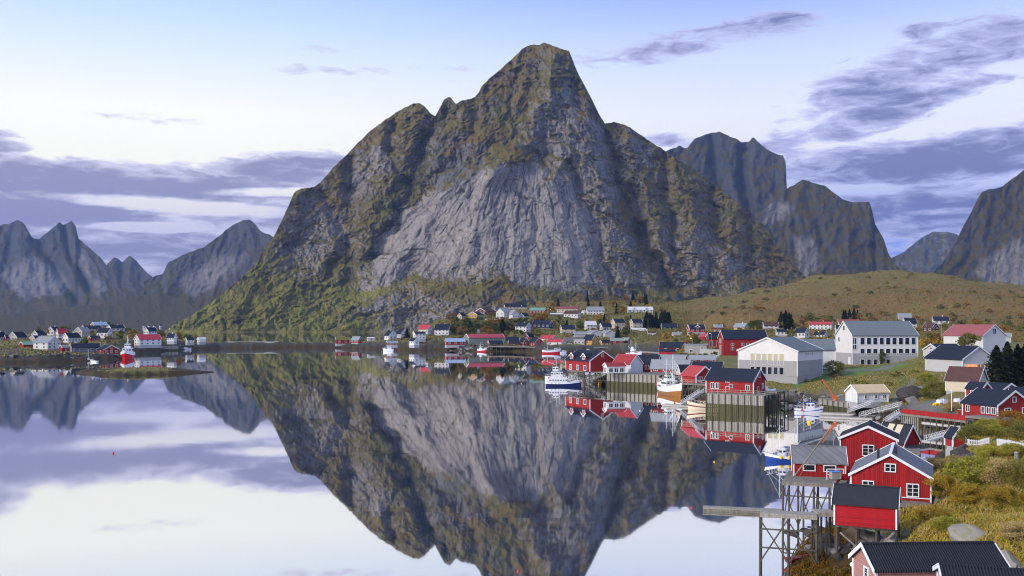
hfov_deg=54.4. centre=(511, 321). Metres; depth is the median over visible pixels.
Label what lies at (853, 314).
spruce tree
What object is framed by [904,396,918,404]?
boulder
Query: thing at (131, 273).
mountain
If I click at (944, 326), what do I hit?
birch tree
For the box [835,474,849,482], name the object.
railing
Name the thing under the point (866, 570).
window
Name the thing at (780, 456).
fishing boat
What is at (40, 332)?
house
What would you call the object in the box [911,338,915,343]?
window
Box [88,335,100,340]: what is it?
shed
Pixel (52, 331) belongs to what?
house
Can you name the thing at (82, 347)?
boathouse
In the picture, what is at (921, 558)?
fishing cabin
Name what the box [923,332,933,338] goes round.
birch tree
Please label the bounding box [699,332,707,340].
house
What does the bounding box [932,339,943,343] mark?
birch tree
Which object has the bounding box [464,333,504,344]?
warehouse
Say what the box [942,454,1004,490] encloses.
shrub
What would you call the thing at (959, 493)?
shrub
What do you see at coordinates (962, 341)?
birch tree
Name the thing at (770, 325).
house
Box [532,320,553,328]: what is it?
house
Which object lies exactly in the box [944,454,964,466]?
shrub
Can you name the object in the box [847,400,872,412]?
gangway
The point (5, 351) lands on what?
drying rack
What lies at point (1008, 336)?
hut
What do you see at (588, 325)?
house
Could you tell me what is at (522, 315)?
garage
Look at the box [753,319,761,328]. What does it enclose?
birch tree
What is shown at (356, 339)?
house
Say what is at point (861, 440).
fishing cabin
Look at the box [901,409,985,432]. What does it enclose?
deck
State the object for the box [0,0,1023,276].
sky
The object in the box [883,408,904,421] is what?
gangway
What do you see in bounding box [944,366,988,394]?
barn
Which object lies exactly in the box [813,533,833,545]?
boulder
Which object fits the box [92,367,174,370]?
skerry grass
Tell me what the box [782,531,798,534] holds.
boulder
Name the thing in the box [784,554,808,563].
work boat wreck
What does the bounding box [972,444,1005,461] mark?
shrub
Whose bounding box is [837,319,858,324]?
house
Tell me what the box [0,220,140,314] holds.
mountain
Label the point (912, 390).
boulder
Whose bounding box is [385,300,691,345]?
village scrub
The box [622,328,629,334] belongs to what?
birch tree
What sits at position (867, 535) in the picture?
boulder
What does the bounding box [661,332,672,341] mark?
birch tree
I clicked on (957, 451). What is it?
boulder
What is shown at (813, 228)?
mountain
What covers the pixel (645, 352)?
quay
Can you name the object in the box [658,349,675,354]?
shed
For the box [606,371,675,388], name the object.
pier
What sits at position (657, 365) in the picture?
boathouse
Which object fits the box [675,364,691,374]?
shed
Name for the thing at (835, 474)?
storage bin
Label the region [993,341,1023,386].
spruce tree
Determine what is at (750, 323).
birch tree
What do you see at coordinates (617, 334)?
spruce tree
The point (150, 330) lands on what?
house
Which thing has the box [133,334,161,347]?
warehouse
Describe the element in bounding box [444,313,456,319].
birch tree
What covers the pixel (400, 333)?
house
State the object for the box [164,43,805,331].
mountain
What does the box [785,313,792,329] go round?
spruce tree
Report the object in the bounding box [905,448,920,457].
deck
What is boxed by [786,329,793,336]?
birch tree
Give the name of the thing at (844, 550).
boulder
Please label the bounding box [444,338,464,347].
boathouse
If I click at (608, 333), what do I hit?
hall
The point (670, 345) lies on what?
warehouse
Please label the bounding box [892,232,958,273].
mountain
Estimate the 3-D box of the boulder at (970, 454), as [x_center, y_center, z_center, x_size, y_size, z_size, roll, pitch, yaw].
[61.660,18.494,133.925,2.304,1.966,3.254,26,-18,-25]
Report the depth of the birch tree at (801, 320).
865.26 m
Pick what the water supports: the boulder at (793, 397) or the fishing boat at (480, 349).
the fishing boat at (480, 349)
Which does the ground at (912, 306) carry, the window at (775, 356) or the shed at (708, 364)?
the shed at (708, 364)
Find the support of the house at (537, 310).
on the ground at (912, 306)
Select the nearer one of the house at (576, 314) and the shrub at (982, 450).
the shrub at (982, 450)
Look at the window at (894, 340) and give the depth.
392.72 m
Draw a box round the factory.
[717,330,767,355]
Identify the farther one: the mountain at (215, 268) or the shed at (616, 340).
the mountain at (215, 268)
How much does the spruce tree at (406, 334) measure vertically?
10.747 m
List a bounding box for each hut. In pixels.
[58,345,69,351]
[523,333,534,339]
[1006,333,1011,342]
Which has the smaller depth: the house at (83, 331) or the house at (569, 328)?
the house at (83, 331)
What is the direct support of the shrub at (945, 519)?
on the ground at (912, 306)
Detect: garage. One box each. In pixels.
[519,313,528,317]
[550,313,563,315]
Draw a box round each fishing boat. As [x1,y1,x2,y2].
[477,344,486,351]
[542,345,560,353]
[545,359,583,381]
[545,373,581,386]
[626,343,641,354]
[657,357,683,396]
[764,425,797,461]
[794,397,823,412]
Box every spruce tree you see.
[404,328,409,338]
[497,319,506,333]
[615,326,620,337]
[643,313,647,326]
[645,314,653,327]
[654,312,659,328]
[779,314,784,328]
[784,310,786,325]
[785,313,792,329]
[852,307,855,318]
[983,345,1020,386]
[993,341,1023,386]
[1005,344,1023,385]
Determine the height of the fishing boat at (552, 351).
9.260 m
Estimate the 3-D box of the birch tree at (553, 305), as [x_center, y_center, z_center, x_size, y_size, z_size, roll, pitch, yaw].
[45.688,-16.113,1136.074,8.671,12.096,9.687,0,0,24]
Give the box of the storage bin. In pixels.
[829,470,841,478]
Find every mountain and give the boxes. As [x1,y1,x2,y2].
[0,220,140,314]
[0,292,198,327]
[107,256,151,295]
[144,220,272,309]
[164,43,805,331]
[666,132,786,216]
[755,180,899,277]
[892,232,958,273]
[934,170,1023,285]
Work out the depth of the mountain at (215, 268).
4997.78 m
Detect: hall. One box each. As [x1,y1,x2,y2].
[586,330,601,336]
[601,330,614,337]
[801,339,836,370]
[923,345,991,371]
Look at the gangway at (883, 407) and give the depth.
252.47 m
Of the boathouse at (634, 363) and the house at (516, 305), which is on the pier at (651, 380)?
the boathouse at (634, 363)
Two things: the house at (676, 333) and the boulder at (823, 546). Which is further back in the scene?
the house at (676, 333)
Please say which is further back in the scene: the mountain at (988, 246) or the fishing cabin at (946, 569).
the mountain at (988, 246)
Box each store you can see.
[684,343,708,354]
[922,343,958,355]
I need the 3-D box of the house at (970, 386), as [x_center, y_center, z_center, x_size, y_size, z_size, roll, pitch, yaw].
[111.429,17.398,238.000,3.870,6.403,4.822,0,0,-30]
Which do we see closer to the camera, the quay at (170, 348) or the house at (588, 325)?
the quay at (170, 348)
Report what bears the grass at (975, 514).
on the ground at (912, 306)
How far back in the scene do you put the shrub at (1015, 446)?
126.08 m
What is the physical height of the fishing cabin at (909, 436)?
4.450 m
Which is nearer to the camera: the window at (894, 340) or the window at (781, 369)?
the window at (781, 369)
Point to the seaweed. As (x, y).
(805, 565)
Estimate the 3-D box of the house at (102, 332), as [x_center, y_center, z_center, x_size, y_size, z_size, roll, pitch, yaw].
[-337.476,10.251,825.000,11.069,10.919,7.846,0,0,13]
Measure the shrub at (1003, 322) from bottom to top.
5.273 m
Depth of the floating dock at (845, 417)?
255.01 m
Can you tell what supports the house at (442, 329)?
on the ground at (912, 306)
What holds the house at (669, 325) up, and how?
on the ground at (912, 306)
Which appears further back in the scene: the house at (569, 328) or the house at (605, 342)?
the house at (569, 328)
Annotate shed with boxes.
[18,341,32,346]
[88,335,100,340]
[197,337,205,344]
[505,337,519,341]
[540,335,557,340]
[573,332,586,336]
[602,362,626,372]
[610,338,624,344]
[622,337,630,342]
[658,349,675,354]
[658,354,686,359]
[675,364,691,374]
[688,355,717,361]
[692,361,724,369]
[943,425,965,456]
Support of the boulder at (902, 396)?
on the ground at (912, 306)
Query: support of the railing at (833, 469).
on the deck at (789, 479)
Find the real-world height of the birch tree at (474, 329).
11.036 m
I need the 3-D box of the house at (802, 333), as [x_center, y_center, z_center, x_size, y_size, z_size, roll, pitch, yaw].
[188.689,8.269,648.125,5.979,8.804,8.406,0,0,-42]
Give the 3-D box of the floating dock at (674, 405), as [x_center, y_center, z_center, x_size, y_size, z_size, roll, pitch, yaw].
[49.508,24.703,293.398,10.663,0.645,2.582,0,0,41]
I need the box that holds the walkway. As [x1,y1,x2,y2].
[811,509,835,558]
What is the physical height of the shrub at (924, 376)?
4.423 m
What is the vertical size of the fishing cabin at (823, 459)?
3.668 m
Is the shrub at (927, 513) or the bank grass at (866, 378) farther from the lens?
the bank grass at (866, 378)
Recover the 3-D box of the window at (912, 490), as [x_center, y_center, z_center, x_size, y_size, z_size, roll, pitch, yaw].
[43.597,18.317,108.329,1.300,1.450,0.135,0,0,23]
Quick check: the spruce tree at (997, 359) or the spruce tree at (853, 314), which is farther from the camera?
the spruce tree at (853, 314)
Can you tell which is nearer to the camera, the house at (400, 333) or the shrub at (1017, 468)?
the shrub at (1017, 468)
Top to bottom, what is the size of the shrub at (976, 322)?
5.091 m
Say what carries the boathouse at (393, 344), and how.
on the ground at (912, 306)
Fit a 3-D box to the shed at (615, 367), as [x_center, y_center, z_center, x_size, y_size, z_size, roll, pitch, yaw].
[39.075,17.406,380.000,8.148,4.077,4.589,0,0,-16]
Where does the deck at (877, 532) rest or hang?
on the ground at (912, 306)
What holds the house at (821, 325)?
on the ground at (912, 306)
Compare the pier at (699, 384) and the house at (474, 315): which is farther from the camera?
the house at (474, 315)
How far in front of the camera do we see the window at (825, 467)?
121.51 m
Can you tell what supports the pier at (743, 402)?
in the water
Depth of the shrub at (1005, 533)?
83.42 m
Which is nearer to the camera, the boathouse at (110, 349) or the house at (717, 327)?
the boathouse at (110, 349)
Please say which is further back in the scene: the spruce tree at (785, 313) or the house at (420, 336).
the house at (420, 336)
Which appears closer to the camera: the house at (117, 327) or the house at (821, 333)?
the house at (821, 333)
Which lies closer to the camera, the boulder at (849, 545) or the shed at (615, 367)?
the boulder at (849, 545)
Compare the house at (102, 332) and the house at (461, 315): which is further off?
the house at (461, 315)
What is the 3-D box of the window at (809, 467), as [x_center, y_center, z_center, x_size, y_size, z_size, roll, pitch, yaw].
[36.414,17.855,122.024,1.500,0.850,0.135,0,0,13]
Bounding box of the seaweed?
[790,526,852,575]
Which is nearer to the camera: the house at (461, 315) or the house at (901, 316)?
the house at (901, 316)
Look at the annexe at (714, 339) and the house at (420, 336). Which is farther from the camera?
the house at (420, 336)
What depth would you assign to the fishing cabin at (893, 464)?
109.52 m
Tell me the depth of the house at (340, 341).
957.46 m
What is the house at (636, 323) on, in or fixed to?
on the ground at (912, 306)
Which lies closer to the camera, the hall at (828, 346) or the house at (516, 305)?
the hall at (828, 346)
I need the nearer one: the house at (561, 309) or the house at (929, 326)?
the house at (929, 326)
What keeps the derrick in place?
on the deck at (789, 479)
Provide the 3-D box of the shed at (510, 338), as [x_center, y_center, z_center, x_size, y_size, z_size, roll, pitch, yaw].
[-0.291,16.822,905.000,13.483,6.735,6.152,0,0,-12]
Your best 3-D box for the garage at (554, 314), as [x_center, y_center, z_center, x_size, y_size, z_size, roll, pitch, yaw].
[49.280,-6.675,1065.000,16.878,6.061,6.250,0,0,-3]
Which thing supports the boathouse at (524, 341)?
on the ground at (912, 306)
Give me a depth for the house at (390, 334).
926.96 m
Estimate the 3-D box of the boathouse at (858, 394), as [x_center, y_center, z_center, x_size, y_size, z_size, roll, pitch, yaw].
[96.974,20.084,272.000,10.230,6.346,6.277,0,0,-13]
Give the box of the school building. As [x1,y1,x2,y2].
[834,321,918,365]
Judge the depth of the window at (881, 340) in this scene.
392.15 m
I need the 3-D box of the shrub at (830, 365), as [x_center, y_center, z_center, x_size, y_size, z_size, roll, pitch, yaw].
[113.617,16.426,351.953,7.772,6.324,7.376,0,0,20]
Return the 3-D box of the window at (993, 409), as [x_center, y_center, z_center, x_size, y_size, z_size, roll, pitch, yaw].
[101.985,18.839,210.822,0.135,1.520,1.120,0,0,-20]
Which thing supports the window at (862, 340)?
in the school building
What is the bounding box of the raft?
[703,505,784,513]
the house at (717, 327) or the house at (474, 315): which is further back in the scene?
the house at (474, 315)
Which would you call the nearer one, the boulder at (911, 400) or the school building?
the boulder at (911, 400)
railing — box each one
[826,469,843,479]
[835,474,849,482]
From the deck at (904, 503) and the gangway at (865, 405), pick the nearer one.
the deck at (904, 503)
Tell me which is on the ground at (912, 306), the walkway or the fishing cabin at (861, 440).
the walkway
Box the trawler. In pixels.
[120,337,134,358]
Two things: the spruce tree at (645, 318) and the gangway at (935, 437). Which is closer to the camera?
the gangway at (935, 437)
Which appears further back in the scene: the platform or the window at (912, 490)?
the window at (912, 490)
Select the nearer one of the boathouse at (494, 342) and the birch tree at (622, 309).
the boathouse at (494, 342)
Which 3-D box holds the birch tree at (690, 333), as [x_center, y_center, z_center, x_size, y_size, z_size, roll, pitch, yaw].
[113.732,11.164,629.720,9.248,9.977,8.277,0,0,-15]
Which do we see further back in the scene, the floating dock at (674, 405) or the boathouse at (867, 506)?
the floating dock at (674, 405)
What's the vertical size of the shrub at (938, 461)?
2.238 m
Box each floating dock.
[662,403,687,407]
[819,412,855,415]
[820,415,873,419]
[921,421,964,427]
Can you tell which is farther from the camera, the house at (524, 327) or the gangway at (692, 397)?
the house at (524, 327)
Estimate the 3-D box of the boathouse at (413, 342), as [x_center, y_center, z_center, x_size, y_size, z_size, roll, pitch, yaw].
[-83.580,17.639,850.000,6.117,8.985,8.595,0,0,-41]
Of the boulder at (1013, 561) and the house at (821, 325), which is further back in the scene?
the house at (821, 325)
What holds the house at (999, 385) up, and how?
on the ground at (912, 306)
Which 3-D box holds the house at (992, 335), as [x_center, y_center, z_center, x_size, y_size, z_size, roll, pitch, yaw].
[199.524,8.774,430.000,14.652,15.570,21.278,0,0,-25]
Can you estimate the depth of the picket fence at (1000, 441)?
134.92 m
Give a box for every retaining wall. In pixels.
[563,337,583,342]
[699,348,719,355]
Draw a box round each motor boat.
[383,343,393,350]
[687,395,713,409]
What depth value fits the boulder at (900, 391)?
272.08 m
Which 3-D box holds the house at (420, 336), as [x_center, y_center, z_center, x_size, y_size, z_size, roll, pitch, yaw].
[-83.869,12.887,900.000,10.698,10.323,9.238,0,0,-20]
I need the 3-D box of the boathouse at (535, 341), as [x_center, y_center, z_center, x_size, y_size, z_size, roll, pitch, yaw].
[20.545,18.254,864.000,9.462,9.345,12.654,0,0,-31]
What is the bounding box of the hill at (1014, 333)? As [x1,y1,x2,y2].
[653,269,1023,354]
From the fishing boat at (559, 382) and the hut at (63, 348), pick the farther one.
the hut at (63, 348)
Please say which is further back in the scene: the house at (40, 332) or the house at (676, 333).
the house at (676, 333)
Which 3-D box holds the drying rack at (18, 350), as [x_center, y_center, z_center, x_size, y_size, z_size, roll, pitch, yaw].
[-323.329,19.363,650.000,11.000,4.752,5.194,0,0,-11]
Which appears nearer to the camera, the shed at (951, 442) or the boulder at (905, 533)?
the boulder at (905, 533)
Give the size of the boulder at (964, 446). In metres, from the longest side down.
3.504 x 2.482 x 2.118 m
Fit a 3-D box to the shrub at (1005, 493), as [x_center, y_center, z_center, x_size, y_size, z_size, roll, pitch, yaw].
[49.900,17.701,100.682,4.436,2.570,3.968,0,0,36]
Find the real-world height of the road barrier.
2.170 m
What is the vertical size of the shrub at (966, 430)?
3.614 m
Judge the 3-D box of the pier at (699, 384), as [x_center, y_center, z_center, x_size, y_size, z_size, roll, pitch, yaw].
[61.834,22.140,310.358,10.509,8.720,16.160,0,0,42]
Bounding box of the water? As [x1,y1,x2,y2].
[0,328,946,575]
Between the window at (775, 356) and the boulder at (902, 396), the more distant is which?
the window at (775, 356)
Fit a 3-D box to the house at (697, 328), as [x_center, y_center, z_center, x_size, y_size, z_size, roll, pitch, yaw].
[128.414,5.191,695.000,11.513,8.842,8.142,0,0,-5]
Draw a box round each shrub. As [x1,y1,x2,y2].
[824,360,844,375]
[890,371,902,376]
[913,371,938,383]
[914,506,949,520]
[918,379,945,398]
[922,473,960,496]
[924,456,947,469]
[928,515,958,531]
[941,400,960,411]
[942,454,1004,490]
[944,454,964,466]
[949,481,988,503]
[954,422,987,443]
[971,320,982,323]
[972,417,1004,437]
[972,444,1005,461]
[979,455,1014,486]
[981,484,1023,507]
[993,409,1023,427]
[997,456,1023,483]
[998,442,1023,455]
[998,520,1023,541]
[1000,418,1023,439]
[1001,320,1012,324]
[1011,324,1023,331]
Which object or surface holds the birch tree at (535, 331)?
on the ground at (912, 306)
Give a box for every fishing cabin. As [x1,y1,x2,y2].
[789,444,847,476]
[838,420,898,472]
[848,442,933,503]
[848,541,1010,575]
[881,421,930,454]
[932,563,1023,575]
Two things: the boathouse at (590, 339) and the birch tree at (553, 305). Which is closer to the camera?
the boathouse at (590, 339)
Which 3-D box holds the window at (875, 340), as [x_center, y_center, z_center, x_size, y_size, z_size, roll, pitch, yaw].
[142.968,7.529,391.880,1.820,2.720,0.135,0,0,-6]
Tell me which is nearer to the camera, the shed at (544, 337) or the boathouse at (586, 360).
the boathouse at (586, 360)
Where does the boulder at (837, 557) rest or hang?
on the ground at (912, 306)
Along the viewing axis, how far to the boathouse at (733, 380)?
278.04 m
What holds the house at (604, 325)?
on the ground at (912, 306)
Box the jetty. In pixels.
[817,398,855,412]
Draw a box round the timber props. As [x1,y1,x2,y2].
[840,532,894,546]
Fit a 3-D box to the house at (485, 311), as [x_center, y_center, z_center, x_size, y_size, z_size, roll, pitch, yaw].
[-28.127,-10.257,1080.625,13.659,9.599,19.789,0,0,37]
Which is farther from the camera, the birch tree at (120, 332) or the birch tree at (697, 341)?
the birch tree at (120, 332)
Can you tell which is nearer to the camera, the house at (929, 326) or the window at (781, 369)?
the window at (781, 369)
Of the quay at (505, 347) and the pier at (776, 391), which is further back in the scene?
the quay at (505, 347)
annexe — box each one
[574,340,584,344]
[707,332,718,347]
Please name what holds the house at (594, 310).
on the ground at (912, 306)
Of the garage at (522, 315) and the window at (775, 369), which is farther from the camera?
the garage at (522, 315)
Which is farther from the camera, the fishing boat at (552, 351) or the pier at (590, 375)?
the fishing boat at (552, 351)
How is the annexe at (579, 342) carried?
on the ground at (912, 306)
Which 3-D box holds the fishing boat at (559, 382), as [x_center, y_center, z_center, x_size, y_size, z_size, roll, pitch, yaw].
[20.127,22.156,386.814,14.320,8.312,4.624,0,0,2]
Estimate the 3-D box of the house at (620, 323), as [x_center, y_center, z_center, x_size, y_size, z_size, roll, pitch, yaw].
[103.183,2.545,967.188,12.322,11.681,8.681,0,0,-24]
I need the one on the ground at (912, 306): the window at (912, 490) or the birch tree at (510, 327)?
the birch tree at (510, 327)
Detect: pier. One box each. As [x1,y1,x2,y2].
[567,370,617,385]
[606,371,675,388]
[662,376,680,383]
[682,379,705,402]
[706,389,782,414]
[765,390,788,412]
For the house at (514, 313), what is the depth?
1025.72 m
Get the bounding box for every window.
[751,353,754,364]
[756,353,760,364]
[773,354,777,364]
[773,367,777,374]
[779,354,783,364]
[779,367,783,374]
[803,464,815,470]
[823,465,835,471]
[860,338,864,344]
[862,444,873,455]
[862,480,873,484]
[863,565,869,575]
[873,338,877,344]
[879,338,883,343]
[884,463,895,472]
[892,338,896,343]
[906,483,918,496]
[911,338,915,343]
[965,404,969,411]
[986,407,990,413]
[991,407,995,414]
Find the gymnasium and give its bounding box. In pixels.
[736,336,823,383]
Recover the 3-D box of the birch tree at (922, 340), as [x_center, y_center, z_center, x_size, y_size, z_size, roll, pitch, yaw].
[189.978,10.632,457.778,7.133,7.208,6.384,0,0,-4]
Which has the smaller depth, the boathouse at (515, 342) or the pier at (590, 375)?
the pier at (590, 375)
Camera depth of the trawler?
673.48 m
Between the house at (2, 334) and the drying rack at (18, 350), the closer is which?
the drying rack at (18, 350)
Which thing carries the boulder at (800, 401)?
on the ground at (912, 306)
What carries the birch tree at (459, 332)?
on the ground at (912, 306)
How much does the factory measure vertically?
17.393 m
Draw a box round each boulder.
[779,391,798,403]
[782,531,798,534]
[793,399,803,404]
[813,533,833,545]
[813,543,843,553]
[830,546,839,553]
[831,552,842,561]
[838,547,850,555]
[844,542,854,547]
[860,529,882,541]
[896,386,908,396]
[898,392,909,401]
[902,529,910,537]
[904,385,924,398]
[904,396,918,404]
[948,523,984,540]
[950,448,970,457]
[955,443,967,448]
[958,453,976,459]
[1001,549,1022,567]
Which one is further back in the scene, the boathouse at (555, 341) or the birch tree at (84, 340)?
the boathouse at (555, 341)
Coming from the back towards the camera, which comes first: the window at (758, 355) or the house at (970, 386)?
the window at (758, 355)
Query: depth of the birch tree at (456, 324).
925.99 m
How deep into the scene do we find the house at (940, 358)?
330.73 m
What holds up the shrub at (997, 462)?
on the ground at (912, 306)
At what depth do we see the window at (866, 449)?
126.54 m
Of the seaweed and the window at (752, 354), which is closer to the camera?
the seaweed
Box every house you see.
[0,331,5,340]
[8,331,27,339]
[29,334,40,340]
[31,330,46,335]
[32,336,61,349]
[47,326,58,335]
[55,327,66,337]
[62,332,81,342]
[73,326,89,336]
[82,324,101,330]
[90,321,107,327]
[96,328,112,338]
[106,324,124,331]
[143,327,157,333]
[166,332,177,343]
[185,338,194,344]
[335,337,348,345]
[351,336,362,343]
[383,330,397,339]
[396,328,408,337]
[412,330,425,341]
[418,324,432,334]
[434,323,450,335]
[457,312,465,318]
[468,312,483,318]
[475,308,495,314]
[495,308,510,318]
[503,303,526,308]
[508,309,519,318]
[514,322,531,331]
[529,307,546,314]
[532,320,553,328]
[556,305,578,312]
[559,324,575,332]
[563,310,581,318]
[584,321,596,329]
[586,307,604,314]
[598,323,612,329]
[599,339,610,344]
[610,319,625,328]
[627,307,652,312]
[629,318,642,327]
[661,323,677,328]
[671,331,681,335]
[686,323,705,334]
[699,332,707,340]
[713,323,722,331]
[733,322,749,329]
[762,322,778,329]
[775,329,787,336]
[794,328,809,338]
[808,320,832,329]
[813,330,828,336]
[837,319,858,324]
[897,313,911,319]
[902,317,917,327]
[922,322,939,332]
[931,315,949,324]
[942,324,1006,352]
[959,387,1023,415]
[964,381,992,396]
[988,381,1016,389]
[1008,386,1023,395]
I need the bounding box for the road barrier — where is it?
[225,341,278,342]
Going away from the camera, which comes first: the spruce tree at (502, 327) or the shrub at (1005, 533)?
the shrub at (1005, 533)
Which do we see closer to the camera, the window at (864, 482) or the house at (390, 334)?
the window at (864, 482)
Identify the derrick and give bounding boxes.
[793,425,831,480]
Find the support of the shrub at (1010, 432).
on the ground at (912, 306)
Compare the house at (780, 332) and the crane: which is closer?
the crane
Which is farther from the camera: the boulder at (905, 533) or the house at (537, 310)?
the house at (537, 310)
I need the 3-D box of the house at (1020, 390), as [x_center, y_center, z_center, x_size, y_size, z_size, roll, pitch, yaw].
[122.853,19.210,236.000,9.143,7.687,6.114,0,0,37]
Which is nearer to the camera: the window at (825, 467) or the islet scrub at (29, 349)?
the window at (825, 467)
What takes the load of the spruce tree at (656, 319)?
on the ground at (912, 306)
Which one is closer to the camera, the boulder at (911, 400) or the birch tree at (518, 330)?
the boulder at (911, 400)
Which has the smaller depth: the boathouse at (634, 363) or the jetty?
the jetty
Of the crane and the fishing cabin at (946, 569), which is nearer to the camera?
the fishing cabin at (946, 569)
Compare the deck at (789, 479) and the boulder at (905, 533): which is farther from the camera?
the deck at (789, 479)
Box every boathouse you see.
[69,343,100,352]
[96,344,119,355]
[386,341,397,347]
[408,337,419,347]
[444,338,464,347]
[487,340,503,344]
[508,340,519,345]
[520,337,528,345]
[529,338,543,345]
[546,339,566,344]
[564,349,613,371]
[582,334,598,344]
[613,354,643,372]
[638,355,661,371]
[650,359,690,371]
[680,365,708,382]
[704,368,766,393]
[831,483,901,529]
[844,384,890,407]
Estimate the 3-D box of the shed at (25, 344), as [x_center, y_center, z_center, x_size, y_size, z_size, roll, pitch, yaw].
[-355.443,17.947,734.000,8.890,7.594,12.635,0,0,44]
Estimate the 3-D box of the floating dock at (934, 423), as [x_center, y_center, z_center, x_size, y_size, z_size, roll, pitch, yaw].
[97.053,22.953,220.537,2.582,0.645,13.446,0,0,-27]
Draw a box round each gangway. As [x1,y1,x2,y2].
[680,389,703,404]
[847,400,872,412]
[861,401,901,415]
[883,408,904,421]
[924,429,947,440]
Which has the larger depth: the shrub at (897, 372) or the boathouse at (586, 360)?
the boathouse at (586, 360)
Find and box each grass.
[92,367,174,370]
[766,357,1023,412]
[899,419,1023,567]
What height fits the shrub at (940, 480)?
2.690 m
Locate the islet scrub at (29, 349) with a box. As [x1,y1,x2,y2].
[0,331,196,357]
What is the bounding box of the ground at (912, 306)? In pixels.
[0,270,1023,566]
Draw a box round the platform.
[759,510,817,569]
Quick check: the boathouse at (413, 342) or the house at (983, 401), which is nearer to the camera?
the house at (983, 401)
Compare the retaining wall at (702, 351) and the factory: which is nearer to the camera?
the retaining wall at (702, 351)
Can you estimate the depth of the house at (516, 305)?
1116.83 m
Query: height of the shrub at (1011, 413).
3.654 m
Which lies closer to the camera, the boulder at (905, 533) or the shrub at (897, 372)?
the boulder at (905, 533)
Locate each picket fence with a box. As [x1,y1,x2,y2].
[966,437,988,445]
[997,439,1023,445]
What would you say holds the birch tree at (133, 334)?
on the ground at (912, 306)
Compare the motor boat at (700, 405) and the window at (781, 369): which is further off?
the window at (781, 369)
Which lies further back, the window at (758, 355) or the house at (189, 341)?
the house at (189, 341)
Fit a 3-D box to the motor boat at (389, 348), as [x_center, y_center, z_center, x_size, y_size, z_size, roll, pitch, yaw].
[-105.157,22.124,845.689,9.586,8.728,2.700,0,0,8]
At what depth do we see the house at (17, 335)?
785.93 m
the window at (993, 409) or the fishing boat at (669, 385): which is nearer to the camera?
the window at (993, 409)
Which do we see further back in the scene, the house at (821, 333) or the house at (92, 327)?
the house at (92, 327)
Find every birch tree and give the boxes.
[80,337,88,342]
[103,335,112,342]
[116,330,123,338]
[128,329,137,336]
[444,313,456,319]
[450,322,459,331]
[456,327,467,334]
[459,322,471,330]
[466,327,476,333]
[479,325,490,332]
[506,321,515,330]
[512,329,523,336]
[532,328,545,335]
[548,303,555,309]
[576,320,583,329]
[617,306,625,312]
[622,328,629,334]
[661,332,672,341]
[684,332,697,342]
[693,337,701,343]
[747,320,755,327]
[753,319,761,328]
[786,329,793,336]
[798,315,806,323]
[878,351,885,363]
[918,337,931,347]
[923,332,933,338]
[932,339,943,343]
[940,322,948,328]
[955,332,982,345]
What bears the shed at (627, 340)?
on the ground at (912, 306)
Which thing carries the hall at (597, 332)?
on the ground at (912, 306)
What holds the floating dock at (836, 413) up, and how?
on the water
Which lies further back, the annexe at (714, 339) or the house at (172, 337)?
the house at (172, 337)
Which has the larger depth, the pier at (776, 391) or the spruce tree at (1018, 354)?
the pier at (776, 391)
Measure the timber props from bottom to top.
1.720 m
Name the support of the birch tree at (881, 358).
on the ground at (912, 306)
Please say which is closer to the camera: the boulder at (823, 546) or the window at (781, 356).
the boulder at (823, 546)
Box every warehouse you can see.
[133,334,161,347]
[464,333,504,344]
[659,342,685,350]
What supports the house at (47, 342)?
on the ground at (912, 306)
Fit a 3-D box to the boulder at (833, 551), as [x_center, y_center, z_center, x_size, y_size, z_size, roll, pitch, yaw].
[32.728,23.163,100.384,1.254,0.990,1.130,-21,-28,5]
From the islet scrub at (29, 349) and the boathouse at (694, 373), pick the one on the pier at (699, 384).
the boathouse at (694, 373)
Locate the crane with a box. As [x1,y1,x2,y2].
[822,379,836,400]
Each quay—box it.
[161,346,178,350]
[488,346,534,351]
[635,351,658,354]
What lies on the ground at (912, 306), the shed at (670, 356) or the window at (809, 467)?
the shed at (670, 356)
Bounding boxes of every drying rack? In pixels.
[0,349,10,354]
[7,348,25,353]
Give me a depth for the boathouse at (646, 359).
394.35 m
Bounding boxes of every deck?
[782,471,848,532]
[836,522,899,552]
[853,500,930,529]
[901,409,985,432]
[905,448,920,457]
[965,415,1011,425]
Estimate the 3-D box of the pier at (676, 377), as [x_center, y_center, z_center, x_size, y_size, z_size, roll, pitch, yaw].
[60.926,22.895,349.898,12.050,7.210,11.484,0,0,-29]
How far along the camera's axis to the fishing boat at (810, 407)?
272.25 m
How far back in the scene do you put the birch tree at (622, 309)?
1085.02 m
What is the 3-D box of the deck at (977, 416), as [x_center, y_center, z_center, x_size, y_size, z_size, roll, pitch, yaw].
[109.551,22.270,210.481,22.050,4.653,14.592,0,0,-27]

